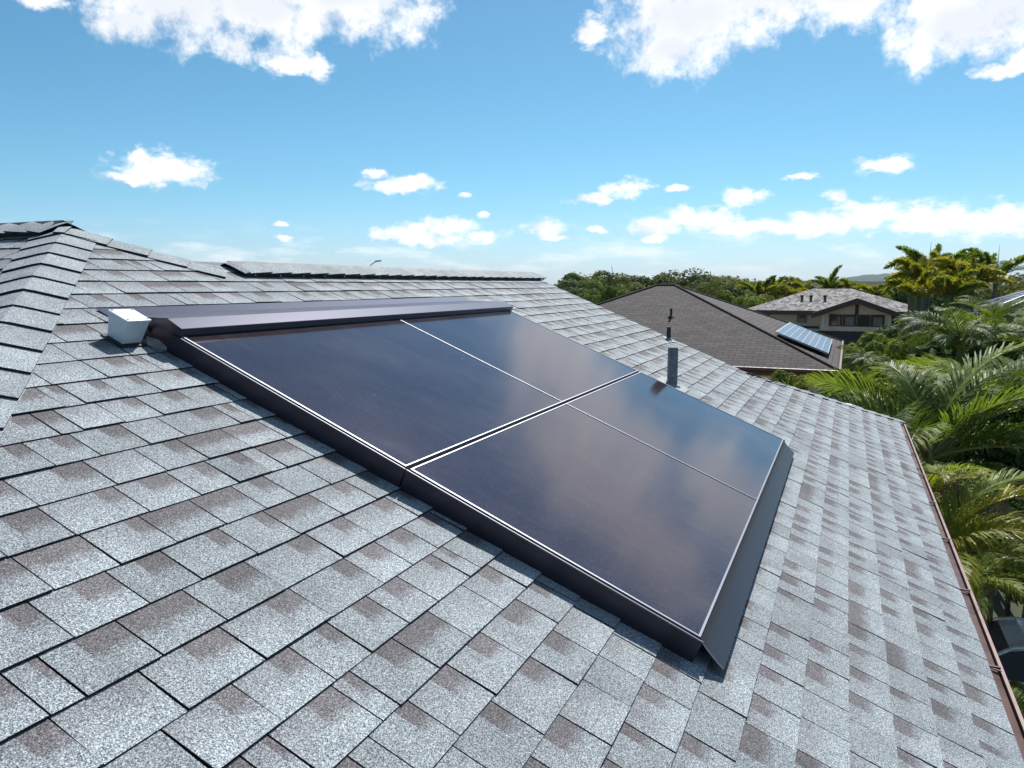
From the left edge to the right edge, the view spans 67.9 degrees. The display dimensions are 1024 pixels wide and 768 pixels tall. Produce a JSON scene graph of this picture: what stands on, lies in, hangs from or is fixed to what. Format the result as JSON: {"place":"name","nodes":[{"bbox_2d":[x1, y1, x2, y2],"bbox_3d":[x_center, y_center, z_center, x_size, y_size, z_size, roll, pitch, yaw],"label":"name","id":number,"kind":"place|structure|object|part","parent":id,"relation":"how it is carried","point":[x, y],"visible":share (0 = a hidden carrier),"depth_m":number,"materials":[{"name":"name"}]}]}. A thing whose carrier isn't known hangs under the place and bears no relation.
{"place":"outdoors","nodes":[
{"label":"outdoors","id":0,"kind":"place"},
{"bbox_2d":[0,220,1023,767],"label":"house","id":1,"kind":"structure","parent":0,"point":[198,568],"depth_m":2.20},
{"bbox_2d":[100,309,166,350],"bbox_3d":[-1.447,-0.211,2.973,0.168,0.165,0.238,3,8,24],"label":"junction box","id":2,"kind":"object","parent":1,"relation":"attached to","point":[127,328],"visible":0.97,"depth_m":2.89,"materials":[{"name":"white plastic"}]},
{"bbox_2d":[97,297,793,669],"bbox_3d":[0.107,0.079,4.137,2.539,1.037,3.227,3,8,24],"label":"solar array","id":3,"kind":"object","parent":1,"relation":"on","point":[635,499],"visible":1,"depth_m":3.21,"materials":[{"name":"black glass"}]},
{"bbox_2d":[0,0,1023,284],"label":"sky","id":4,"kind":"structure","parent":0,"point":[804,140],"materials":[{"name":"blue"}]},
{"bbox_2d":[596,284,843,394],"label":"house","id":5,"kind":"structure","parent":0,"point":[750,341],"depth_m":20.91,"materials":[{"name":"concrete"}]},
{"bbox_2d":[775,322,832,355],"bbox_3d":[8.562,-1.359,22.089,1.325,0.611,5.293,3,8,24],"label":"solar array","id":6,"kind":"object","parent":5,"relation":"on","point":[807,337],"visible":0.98,"depth_m":21.37,"materials":[{"name":"blue glass"}]},
{"bbox_2d":[766,283,808,297],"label":"broadleaf tree","id":7,"kind":"object","parent":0,"point":[783,289],"visible":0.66,"depth_m":53.01,"materials":[{"name":"green plant"}]},
{"bbox_2d":[555,285,1022,618],"bbox_3d":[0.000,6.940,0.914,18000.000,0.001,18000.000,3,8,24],"label":"ground","id":8,"kind":"structure","parent":0,"point":[999,605],"depth_m":16.58,"materials":[{"name":"green plant"}]},
{"bbox_2d":[551,279,590,291],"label":"broadleaf tree","id":9,"kind":"object","parent":8,"relation":"on","point":[567,283],"visible":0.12,"depth_m":61.98,"materials":[{"name":"green plant"}]},
{"bbox_2d":[562,285,585,295],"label":"broadleaf tree","id":10,"kind":"object","parent":8,"relation":"on","point":[575,291],"visible":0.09,"depth_m":55.50,"materials":[{"name":"green plant"}]},
{"bbox_2d":[563,273,609,289],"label":"broadleaf tree","id":11,"kind":"object","parent":8,"relation":"on","point":[597,283],"visible":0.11,"depth_m":67.87,"materials":[{"name":"green plant"}]},
{"bbox_2d":[577,288,600,303],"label":"broadleaf tree","id":12,"kind":"object","parent":8,"relation":"on","point":[588,295],"visible":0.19,"depth_m":53.55,"materials":[{"name":"green plant"}]},
{"bbox_2d":[557,270,637,289],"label":"broadleaf tree","id":13,"kind":"object","parent":8,"relation":"on","point":[606,274],"visible":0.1,"depth_m":71.47,"materials":[{"name":"green plant"}]},
{"bbox_2d":[597,283,627,302],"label":"broadleaf tree","id":14,"kind":"object","parent":8,"relation":"on","point":[602,288],"visible":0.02,"depth_m":56.55,"materials":[{"name":"green plant"}]},
{"bbox_2d":[592,270,633,303],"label":"broadleaf tree","id":15,"kind":"object","parent":8,"relation":"on","point":[609,292],"visible":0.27,"depth_m":51.16,"materials":[{"name":"green plant"}]},
{"bbox_2d":[614,282,649,291],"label":"broadleaf tree","id":16,"kind":"object","parent":8,"relation":"on","point":[634,286],"visible":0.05,"depth_m":60.25,"materials":[{"name":"green plant"}]},
{"bbox_2d":[618,274,649,286],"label":"broadleaf tree","id":17,"kind":"object","parent":8,"relation":"on","point":[641,280],"visible":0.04,"depth_m":73.05,"materials":[{"name":"green plant"}]},
{"bbox_2d":[647,273,696,290],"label":"broadleaf tree","id":18,"kind":"object","parent":8,"relation":"on","point":[662,278],"visible":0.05,"depth_m":70.31,"materials":[{"name":"green plant"}]},
{"bbox_2d":[660,267,710,288],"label":"broadleaf tree","id":19,"kind":"object","parent":8,"relation":"on","point":[675,274],"visible":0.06,"depth_m":72.31,"materials":[{"name":"green plant"}]},
{"bbox_2d":[678,273,716,289],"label":"broadleaf tree","id":20,"kind":"object","parent":8,"relation":"on","point":[693,279],"visible":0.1,"depth_m":70.63,"materials":[{"name":"green plant"}]},
{"bbox_2d":[700,275,741,293],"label":"broadleaf tree","id":21,"kind":"object","parent":8,"relation":"on","point":[723,277],"visible":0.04,"depth_m":63.07,"materials":[{"name":"green plant"}]},
{"bbox_2d":[686,278,758,298],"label":"broadleaf tree","id":22,"kind":"object","parent":8,"relation":"on","point":[734,290],"visible":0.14,"depth_m":53.91,"materials":[{"name":"green plant"}]},
{"bbox_2d":[715,281,767,314],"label":"broadleaf tree","id":23,"kind":"object","parent":8,"relation":"on","point":[728,296],"visible":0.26,"depth_m":50.09,"materials":[{"name":"green plant"}]},
{"bbox_2d":[710,276,783,300],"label":"broadleaf tree","id":24,"kind":"object","parent":8,"relation":"on","point":[744,280],"visible":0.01,"depth_m":58.84,"materials":[{"name":"green plant"}]},
{"bbox_2d":[735,289,776,315],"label":"broadleaf tree","id":25,"kind":"object","parent":8,"relation":"on","point":[769,297],"visible":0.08,"depth_m":52.75,"materials":[{"name":"green plant"}]},
{"bbox_2d":[736,275,782,295],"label":"palm tree","id":26,"kind":"object","parent":8,"relation":"on","point":[759,287],"visible":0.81,"depth_m":54.80,"materials":[{"name":"green plant"}]},
{"bbox_2d":[754,276,793,297],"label":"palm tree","id":27,"kind":"object","parent":8,"relation":"on","point":[781,280],"visible":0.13,"depth_m":57.91,"materials":[{"name":"green plant"}]},
{"bbox_2d":[768,369,809,390],"bbox_3d":[5.307,2.370,15.040,0.838,5.375,0.863,1,8,11],"label":"shrub","id":28,"kind":"object","parent":8,"relation":"on","point":[780,376],"visible":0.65,"depth_m":14.58,"materials":[{"name":"green plant"}]},
{"bbox_2d":[748,289,907,395],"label":"house","id":29,"kind":"structure","parent":8,"relation":"on","point":[847,316],"depth_m":43.49,"materials":[{"name":"beige paint"}]},
{"bbox_2d":[797,315,806,322],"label":"window","id":30,"kind":"structure","parent":29,"relation":"in","point":[800,318],"depth_m":45.28,"materials":[{"name":"grey glass"}]},
{"bbox_2d":[829,314,841,325],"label":"window","id":31,"kind":"structure","parent":29,"relation":"in","point":[834,319],"depth_m":42.74,"materials":[{"name":"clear glass"}]},
{"bbox_2d":[842,314,855,326],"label":"window","id":32,"kind":"structure","parent":29,"relation":"in","point":[849,320],"depth_m":42.46,"materials":[{"name":"grey glass"}]},
{"bbox_2d":[856,315,869,326],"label":"window","id":33,"kind":"structure","parent":29,"relation":"in","point":[862,320],"depth_m":42.17,"materials":[{"name":"black glass"}]},
{"bbox_2d":[870,315,884,326],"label":"window","id":34,"kind":"structure","parent":29,"relation":"in","point":[876,320],"depth_m":41.89,"materials":[{"name":"grey glass"}]},
{"bbox_2d":[811,265,857,288],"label":"palm tree","id":35,"kind":"object","parent":8,"relation":"on","point":[825,283],"visible":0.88,"depth_m":54.63,"materials":[{"name":"green plant"}]},
{"bbox_2d":[818,277,874,292],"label":"tree","id":36,"kind":"object","parent":8,"relation":"on","point":[858,287],"visible":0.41,"depth_m":53.86,"materials":[{"name":"green plant"}]},
{"bbox_2d":[819,369,910,414],"bbox_3d":[7.182,2.309,15.860,1.864,5.283,1.917,4,9,29],"label":"shrub","id":37,"kind":"object","parent":8,"relation":"on","point":[854,374],"visible":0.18,"depth_m":15.46,"materials":[{"name":"green plant"}]},
{"bbox_2d":[837,345,896,371],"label":"tree","id":38,"kind":"object","parent":8,"relation":"on","point":[859,359],"visible":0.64,"depth_m":22.55,"materials":[{"name":"green plant"}]},
{"bbox_2d":[843,330,914,371],"bbox_3d":[12.994,0.758,27.404,2.492,5.345,2.422,3,8,18],"label":"shrub","id":39,"kind":"object","parent":8,"relation":"on","point":[872,341],"visible":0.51,"depth_m":26.65,"materials":[{"name":"green plant"}]},
{"bbox_2d":[881,287,907,323],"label":"broadleaf tree","id":40,"kind":"object","parent":8,"relation":"on","point":[901,298],"visible":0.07,"depth_m":60.38,"materials":[{"name":"green plant"}]},
{"bbox_2d":[882,294,906,322],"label":"broadleaf tree","id":41,"kind":"object","parent":8,"relation":"on","point":[885,296],"visible":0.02,"depth_m":50.25,"materials":[{"name":"green plant"}]},
{"bbox_2d":[883,276,914,332],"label":"palm tree","id":42,"kind":"object","parent":8,"relation":"on","point":[910,304],"visible":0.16,"depth_m":32.66,"materials":[{"name":"green plant"}]},
{"bbox_2d":[891,297,914,325],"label":"broadleaf tree","id":43,"kind":"object","parent":8,"relation":"on","point":[893,317],"depth_m":45.91,"materials":[{"name":"green plant"}]},
{"bbox_2d":[858,347,954,391],"bbox_3d":[9.078,1.964,17.164,2.981,5.626,3.067,-2,8,-13],"label":"shrub","id":44,"kind":"object","parent":8,"relation":"on","point":[867,367],"visible":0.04,"depth_m":16.65,"materials":[{"name":"green plant"}]},
{"bbox_2d":[883,324,939,381],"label":"broadleaf tree","id":45,"kind":"object","parent":8,"relation":"on","point":[902,334],"depth_m":29.97,"materials":[{"name":"green plant"}]},
{"bbox_2d":[803,340,1023,474],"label":"palm tree","id":46,"kind":"object","parent":8,"relation":"on","point":[934,417],"visible":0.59,"depth_m":10.45,"materials":[{"name":"green plant"}]},
{"bbox_2d":[885,269,951,343],"bbox_3d":[14.578,-0.375,27.668,2.160,7.531,1.890,-4,9,-29],"label":"palm tree","id":47,"kind":"object","parent":8,"relation":"on","point":[919,292],"visible":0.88,"depth_m":27.04,"materials":[{"name":"green plant"}]},
{"bbox_2d":[883,243,965,310],"bbox_3d":[17.147,-1.501,31.663,3.030,8.740,2.440,7,10,44],"label":"palm tree","id":48,"kind":"object","parent":8,"relation":"on","point":[913,255],"visible":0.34,"depth_m":31.28,"materials":[{"name":"green plant"}]},
{"bbox_2d":[885,255,972,328],"bbox_3d":[15.734,-0.873,29.131,2.674,8.145,2.299,-4,9,-29],"label":"palm tree","id":49,"kind":"object","parent":8,"relation":"on","point":[911,270],"visible":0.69,"depth_m":28.75,"materials":[{"name":"green plant"}]},
{"bbox_2d":[874,289,989,341],"bbox_3d":[21.252,-1.266,36.916,5.974,6.904,6.872,-5,9,-31],"label":"broadleaf tree","id":50,"kind":"object","parent":8,"relation":"on","point":[890,332],"visible":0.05,"depth_m":36.84,"materials":[{"name":"green plant"}]},
{"bbox_2d":[862,352,1023,461],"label":"palm tree","id":51,"kind":"object","parent":8,"relation":"on","point":[1011,378],"visible":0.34,"depth_m":12.66,"materials":[{"name":"green plant"}]},
{"bbox_2d":[886,362,1008,392],"bbox_3d":[8.489,2.344,14.787,2.232,5.514,2.153,0,8,-4],"label":"palm tree","id":52,"kind":"object","parent":8,"relation":"on","point":[933,374],"visible":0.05,"depth_m":14.76,"materials":[{"name":"green plant"}]},
{"bbox_2d":[907,268,989,318],"bbox_3d":[15.395,-0.333,27.232,2.616,7.572,2.053,3,8,24],"label":"palm tree","id":53,"kind":"object","parent":8,"relation":"on","point":[955,285],"visible":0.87,"depth_m":26.55,"materials":[{"name":"green plant"}]},
{"bbox_2d":[920,296,981,318],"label":"broadleaf tree","id":54,"kind":"object","parent":8,"relation":"on","point":[940,304],"visible":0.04,"depth_m":32.74,"materials":[{"name":"green plant"}]},
{"bbox_2d":[927,248,981,299],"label":"palm tree","id":55,"kind":"object","parent":8,"relation":"on","point":[970,255],"visible":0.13,"depth_m":33.21,"materials":[{"name":"green plant"}]},
{"bbox_2d":[893,286,1020,327],"bbox_3d":[23.340,-1.447,38.138,7.818,6.950,6.286,6,9,36],"label":"broadleaf tree","id":56,"kind":"object","parent":8,"relation":"on","point":[1001,293],"visible":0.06,"depth_m":37.23,"materials":[{"name":"green plant"}]},
{"bbox_2d":[891,306,1023,375],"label":"palm tree","id":57,"kind":"object","parent":8,"relation":"on","point":[957,334],"visible":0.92,"depth_m":15.43,"materials":[{"name":"green plant"}]},
{"bbox_2d":[919,454,1006,491],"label":"palm tree","id":58,"kind":"object","parent":8,"relation":"on","point":[943,477],"visible":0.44,"depth_m":7.87,"materials":[{"name":"green plant"}]},
{"bbox_2d":[906,316,1019,372],"bbox_3d":[10.291,1.578,17.609,3.190,6.276,3.857,-4,9,-30],"label":"shrub","id":59,"kind":"object","parent":8,"relation":"on","point":[919,349],"visible":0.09,"depth_m":16.91,"materials":[{"name":"green plant"}]},
{"bbox_2d":[930,255,1007,316],"bbox_3d":[16.888,-0.779,28.617,2.503,8.105,2.819,3,8,24],"label":"palm tree","id":60,"kind":"object","parent":8,"relation":"on","point":[987,270],"visible":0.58,"depth_m":28.12,"materials":[{"name":"green plant"}]},
{"bbox_2d":[918,451,1023,555],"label":"palm tree","id":61,"kind":"object","parent":8,"relation":"on","point":[1003,506],"visible":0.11,"depth_m":10.00,"materials":[{"name":"green plant"}]},
{"bbox_2d":[933,467,1023,599],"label":"palm tree","id":62,"kind":"object","parent":8,"relation":"on","point":[959,528],"visible":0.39,"depth_m":7.63,"materials":[{"name":"green plant"}]},
{"bbox_2d":[936,312,1023,595],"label":"palm tree","id":63,"kind":"object","parent":8,"relation":"on","point":[1020,352],"visible":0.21,"depth_m":16.10,"materials":[{"name":"green plant"}]},
{"bbox_2d":[939,291,1023,331],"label":"house","id":64,"kind":"structure","parent":8,"relation":"on","point":[978,314],"depth_m":27.48,"materials":[{"name":"beige paint"}]},
{"bbox_2d":[987,291,1023,305],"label":"solar array","id":65,"kind":"object","parent":64,"relation":"on","point":[1015,296],"visible":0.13,"depth_m":27.88,"materials":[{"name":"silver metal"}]},
{"bbox_2d":[944,468,1023,597],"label":"palm tree","id":66,"kind":"object","parent":8,"relation":"on","point":[1015,504],"visible":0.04,"depth_m":10.49,"materials":[{"name":"green plant"}]},
{"bbox_2d":[949,295,1023,319],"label":"palm tree","id":67,"kind":"object","parent":8,"relation":"on","point":[994,307],"visible":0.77,"depth_m":21.96,"materials":[{"name":"green plant"}]},
{"bbox_2d":[955,517,1023,570],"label":"palm tree","id":68,"kind":"object","parent":8,"relation":"on","point":[1013,536],"visible":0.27,"depth_m":8.40,"materials":[{"name":"green plant"}]},
{"bbox_2d":[966,257,1012,312],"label":"palm tree","id":69,"kind":"object","parent":8,"relation":"on","point":[994,279],"visible":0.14,"depth_m":28.59,"materials":[{"name":"green plant"}]},
{"bbox_2d":[957,548,1023,627],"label":"palm tree","id":70,"kind":"object","parent":8,"relation":"on","point":[995,574],"visible":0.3,"depth_m":7.83,"materials":[{"name":"green plant"}]},
{"bbox_2d":[967,246,1023,298],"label":"palm tree","id":71,"kind":"object","parent":8,"relation":"on","point":[985,257],"visible":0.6,"depth_m":35.24,"materials":[{"name":"green plant"}]},
{"bbox_2d":[977,272,1023,295],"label":"broadleaf tree","id":72,"kind":"object","parent":8,"relation":"on","point":[1014,278],"visible":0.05,"depth_m":39.73,"materials":[{"name":"green plant"}]},
{"bbox_2d":[997,393,1023,617],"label":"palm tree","id":73,"kind":"object","parent":8,"relation":"on","point":[1023,604],"visible":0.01,"depth_m":13.87,"materials":[{"name":"green plant"}]},
{"bbox_2d":[782,276,818,289],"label":"tree","id":74,"kind":"object","parent":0,"point":[793,282],"visible":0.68,"depth_m":55.62,"materials":[{"name":"green plant"}]},
{"bbox_2d":[836,273,890,281],"bbox_3d":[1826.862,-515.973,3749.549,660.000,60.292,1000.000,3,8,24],"label":"hill","id":75,"kind":"structure","parent":0,"point":[875,278],"depth_m":3517.76,"materials":[{"name":"grey"}]},
{"bbox_2d":[855,282,894,298],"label":"broadleaf tree","id":76,"kind":"object","parent":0,"point":[879,289],"visible":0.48,"depth_m":56.98,"materials":[{"name":"green plant"}]},
{"bbox_2d":[751,281,999,288],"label":"hill","id":77,"kind":"structure","parent":0,"point":[871,283],"depth_m":774.34,"materials":[{"name":"green plant"}]},
{"bbox_2d":[918,393,1023,601],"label":"shrub","id":78,"kind":"object","parent":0,"point":[994,453],"visible":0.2,"depth_m":12.21,"materials":[{"name":"green plant"}]},
{"bbox_2d":[951,511,1023,606],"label":"shrub","id":79,"kind":"object","parent":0,"point":[1010,597],"visible":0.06,"depth_m":10.62,"materials":[{"name":"green plant"}]},
{"bbox_2d":[965,311,1023,372],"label":"palm tree","id":80,"kind":"object","parent":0,"point":[1009,318],"visible":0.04,"depth_m":16.58,"materials":[{"name":"green plant"}]},
{"bbox_2d":[988,377,1023,616],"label":"shrub","id":81,"kind":"object","parent":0,"point":[1007,606],"visible":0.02,"depth_m":14.05,"materials":[{"name":"green plant"}]},
{"bbox_2d":[1009,680,1023,716],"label":"shrub","id":82,"kind":"object","parent":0,"point":[1018,685],"visible":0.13,"depth_m":8.65,"materials":[{"name":"green plant"}]},
{"bbox_2d":[1011,686,1023,718],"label":"shrub","id":83,"kind":"object","parent":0,"point":[1018,701],"visible":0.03,"depth_m":7.51,"materials":[{"name":"green plant"}]},
{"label":"driveway","id":84,"kind":"structure","parent":0,"visible":0},
{"bbox_2d":[935,436,1014,502],"bbox_3d":[7.222,3.092,12.620,2.314,4.576,1.914,-6,10,-39],"label":"shrub","id":85,"kind":"object","parent":84,"relation":"on","point":[952,459],"visible":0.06,"depth_m":12.17,"materials":[{"name":"green plant"}]},
{"bbox_2d":[959,451,1023,623],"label":"shrub","id":86,"kind":"object","parent":84,"relation":"on","point":[1015,465],"visible":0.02,"depth_m":12.50,"materials":[{"name":"green plant"}]},
{"bbox_2d":[984,617,1023,688],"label":"car","id":87,"kind":"object","parent":84,"relation":"on","point":[1006,635],"visible":0.19,"depth_m":12.03,"materials":[{"name":"silver metal"}]},
{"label":"windows","id":88,"kind":"part","parent":87,"relation":"part of","materials":[{"name":"black glass"}]}
]}

